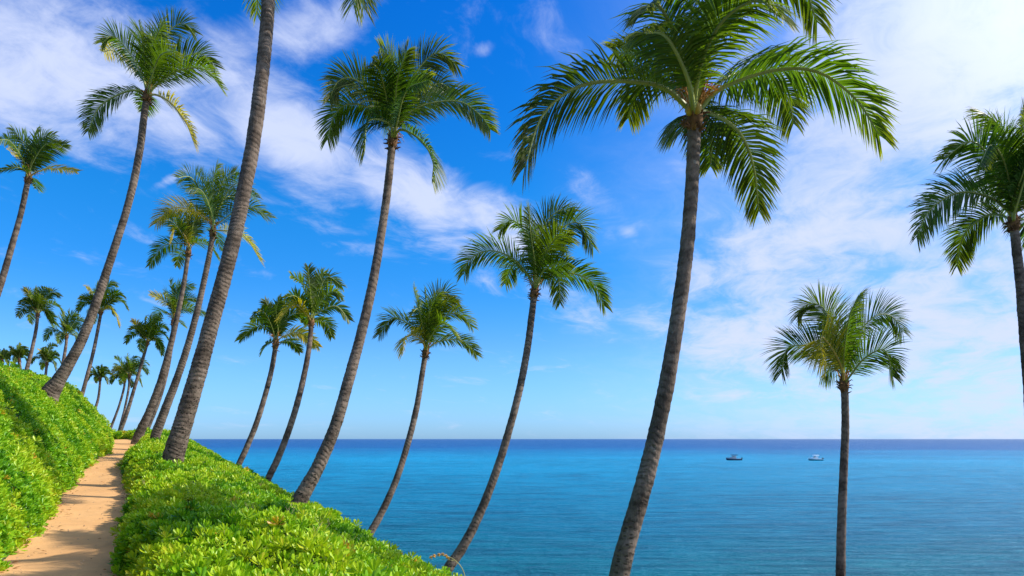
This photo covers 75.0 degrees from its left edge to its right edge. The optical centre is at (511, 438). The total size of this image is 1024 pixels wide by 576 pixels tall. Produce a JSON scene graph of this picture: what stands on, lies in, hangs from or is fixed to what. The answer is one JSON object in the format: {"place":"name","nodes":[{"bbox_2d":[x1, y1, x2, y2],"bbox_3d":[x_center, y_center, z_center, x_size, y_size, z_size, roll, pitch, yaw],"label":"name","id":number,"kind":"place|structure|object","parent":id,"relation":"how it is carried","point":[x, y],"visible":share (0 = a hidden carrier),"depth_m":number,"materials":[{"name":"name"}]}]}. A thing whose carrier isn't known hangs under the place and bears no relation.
{"place":"outdoors","nodes":[
{"label":"outdoors","id":0,"kind":"place"},
{"bbox_2d":[0,439,134,575],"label":"path","id":1,"kind":"structure","parent":0,"point":[81,547],"depth_m":11.53,"materials":[{"name":"beige sand"}]},
{"bbox_2d":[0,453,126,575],"bbox_3d":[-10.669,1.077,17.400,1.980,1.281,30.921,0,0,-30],"label":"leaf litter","id":2,"kind":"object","parent":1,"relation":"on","point":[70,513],"visible":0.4,"depth_m":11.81,"materials":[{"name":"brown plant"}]},
{"bbox_2d":[11,470,124,574],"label":"pebbles","id":3,"kind":"object","parent":1,"relation":"on","point":[79,514],"visible":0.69,"depth_m":12.78,"materials":[{"name":"beige stone"}]},
{"bbox_2d":[0,0,1023,438],"label":"sky","id":4,"kind":"structure","parent":0,"point":[841,217],"materials":[{"name":"blue"}]},
{"bbox_2d":[192,439,1023,575],"bbox_3d":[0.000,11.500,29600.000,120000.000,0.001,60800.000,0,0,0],"label":"sea","id":5,"kind":"structure","parent":0,"point":[915,507],"depth_m":122.64,"materials":[{"name":"liquid"}]},
{"bbox_2d":[726,455,742,459],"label":"motor boat","id":6,"kind":"object","parent":5,"relation":"on","point":[733,458],"visible":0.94,"depth_m":359.06,"materials":[{"name":"paint"}]},
{"bbox_2d":[808,455,823,460],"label":"motor boat","id":7,"kind":"object","parent":5,"relation":"on","point":[814,458],"visible":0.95,"depth_m":353.46,"materials":[{"name":"paint"}]},
{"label":"hillside","id":8,"kind":"structure","parent":0,"visible":0},
{"bbox_2d":[0,348,10,364],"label":"coconut palm","id":9,"kind":"object","parent":8,"relation":"on","point":[3,352],"visible":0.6,"depth_m":70.42,"materials":[{"name":"green plant"}]},
{"bbox_2d":[5,342,29,368],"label":"coconut palm","id":10,"kind":"object","parent":8,"relation":"on","point":[19,353],"visible":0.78,"depth_m":66.32,"materials":[{"name":"green plant"}]},
{"bbox_2d":[14,284,64,369],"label":"coconut palm","id":11,"kind":"object","parent":8,"relation":"on","point":[36,301],"visible":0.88,"depth_m":46.82,"materials":[{"name":"green plant"}]},
{"bbox_2d":[0,124,80,296],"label":"coconut palm","id":12,"kind":"object","parent":8,"relation":"on","point":[35,153],"visible":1,"depth_m":33.72,"materials":[{"name":"green plant"}]},
{"bbox_2d":[31,342,60,374],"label":"coconut palm","id":13,"kind":"object","parent":8,"relation":"on","point":[48,354],"visible":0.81,"depth_m":62.85,"materials":[{"name":"green plant"}]},
{"bbox_2d":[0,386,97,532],"bbox_3d":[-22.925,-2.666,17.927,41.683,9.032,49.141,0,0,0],"label":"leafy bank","id":14,"kind":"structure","parent":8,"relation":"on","point":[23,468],"depth_m":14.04,"materials":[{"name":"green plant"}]},
{"bbox_2d":[42,308,84,363],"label":"coconut palm","id":15,"kind":"object","parent":8,"relation":"on","point":[67,324],"visible":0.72,"depth_m":54.82,"materials":[{"name":"green plant"}]},
{"bbox_2d":[88,364,113,408],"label":"coconut palm","id":16,"kind":"object","parent":8,"relation":"on","point":[99,373],"visible":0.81,"depth_m":68.30,"materials":[{"name":"green plant"}]},
{"bbox_2d":[74,278,128,396],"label":"coconut palm","id":17,"kind":"object","parent":8,"relation":"on","point":[111,297],"visible":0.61,"depth_m":43.73,"materials":[{"name":"green plant"}]},
{"bbox_2d":[109,368,134,428],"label":"coconut palm","id":18,"kind":"object","parent":8,"relation":"on","point":[116,376],"visible":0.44,"depth_m":72.30,"materials":[{"name":"green plant"}]},
{"bbox_2d":[110,353,149,428],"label":"coconut palm","id":19,"kind":"object","parent":8,"relation":"on","point":[131,366],"visible":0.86,"depth_m":66.33,"materials":[{"name":"green plant"}]},
{"bbox_2d":[41,5,228,403],"bbox_3d":[-13.938,-8.833,25.472,6.817,16.865,5.000,0,0,0],"label":"coconut palm","id":20,"kind":"object","parent":8,"relation":"on","point":[156,54],"visible":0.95,"depth_m":24.96,"materials":[{"name":"green plant"}]},
{"bbox_2d":[118,313,169,430],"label":"coconut palm","id":21,"kind":"object","parent":8,"relation":"on","point":[146,331],"visible":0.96,"depth_m":45.76,"materials":[{"name":"green plant"}]},
{"bbox_2d":[130,201,220,443],"bbox_3d":[-17.535,-6.125,35.411,5.248,13.923,3.381,0,0,26],"label":"coconut palm","id":22,"kind":"object","parent":8,"relation":"on","point":[190,230],"visible":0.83,"depth_m":35.66,"materials":[{"name":"green plant"}]},
{"bbox_2d":[147,276,205,427],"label":"coconut palm","id":23,"kind":"object","parent":8,"relation":"on","point":[171,301],"visible":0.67,"depth_m":44.83,"materials":[{"name":"green plant"}]},
{"bbox_2d":[148,161,277,438],"bbox_3d":[-14.194,-6.270,31.957,5.976,15.119,5.210,0,0,0],"label":"coconut palm","id":24,"kind":"object","parent":8,"relation":"on","point":[211,199],"visible":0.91,"depth_m":31.49,"materials":[{"name":"green plant"}]},
{"bbox_2d":[0,360,461,575],"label":"leafy ground cover","id":25,"kind":"object","parent":8,"relation":"on","point":[192,498],"visible":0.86,"depth_m":10.58,"materials":[{"name":"green plant"}]},
{"bbox_2d":[142,445,354,540],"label":"bare twigs","id":26,"kind":"object","parent":25,"relation":"on","point":[252,505],"visible":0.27,"depth_m":8.77,"materials":[{"name":"brown wood"}]},
{"bbox_2d":[162,0,380,464],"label":"coconut palm","id":27,"kind":"object","parent":8,"relation":"on","point":[177,442],"visible":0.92,"depth_m":18.48,"materials":[{"name":"brown plant"}]},
{"bbox_2d":[234,293,322,464],"bbox_3d":[-10.352,-1.976,28.726,3.822,8.598,3.115,0,0,-27],"label":"coconut palm","id":28,"kind":"object","parent":8,"relation":"on","point":[266,321],"visible":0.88,"depth_m":28.29,"materials":[{"name":"green plant"}]},
{"bbox_2d":[265,262,354,480],"bbox_3d":[-8.054,-2.169,26.573,3.189,9.848,3.942,0,0,0],"label":"coconut palm","id":29,"kind":"object","parent":8,"relation":"on","point":[316,292],"visible":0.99,"depth_m":26.72,"materials":[{"name":"green plant"}]},
{"bbox_2d":[290,31,500,502],"bbox_3d":[-3.250,-4.170,16.440,4.145,13.466,5.456,0,0,45],"label":"coconut palm","id":30,"kind":"object","parent":8,"relation":"on","point":[393,98],"visible":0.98,"depth_m":16.55,"materials":[{"name":"green plant"}]},
{"bbox_2d":[367,278,482,536],"bbox_3d":[-3.460,-0.683,25.535,4.703,11.452,3.956,0,0,0],"label":"coconut palm","id":31,"kind":"object","parent":8,"relation":"on","point":[435,309],"visible":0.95,"depth_m":25.40,"materials":[{"name":"green plant"}]},
{"bbox_2d":[429,553,464,575],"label":"flowering twig","id":32,"kind":"object","parent":8,"relation":"on","point":[442,554],"visible":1,"depth_m":15.49,"materials":[{"name":"brown plant"}]},
{"bbox_2d":[444,192,613,571],"bbox_3d":[0.192,-1.080,18.499,5.261,11.720,3.978,0,0,0],"label":"coconut palm","id":33,"kind":"object","parent":8,"relation":"on","point":[540,253],"visible":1,"depth_m":18.16,"materials":[{"name":"green plant"}]},
{"bbox_2d":[506,0,901,575],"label":"coconut palm","id":34,"kind":"object","parent":8,"relation":"on","point":[690,70],"visible":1,"depth_m":10.21,"materials":[{"name":"green plant"}]},
{"bbox_2d":[760,283,914,575],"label":"coconut palm","id":35,"kind":"object","parent":8,"relation":"on","point":[843,343],"visible":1,"depth_m":17.62,"materials":[{"name":"green plant"}]},
{"bbox_2d":[906,97,1023,401],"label":"coconut palm","id":36,"kind":"object","parent":8,"relation":"on","point":[1001,161],"visible":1,"depth_m":14.77,"materials":[{"name":"green plant"}]}
]}

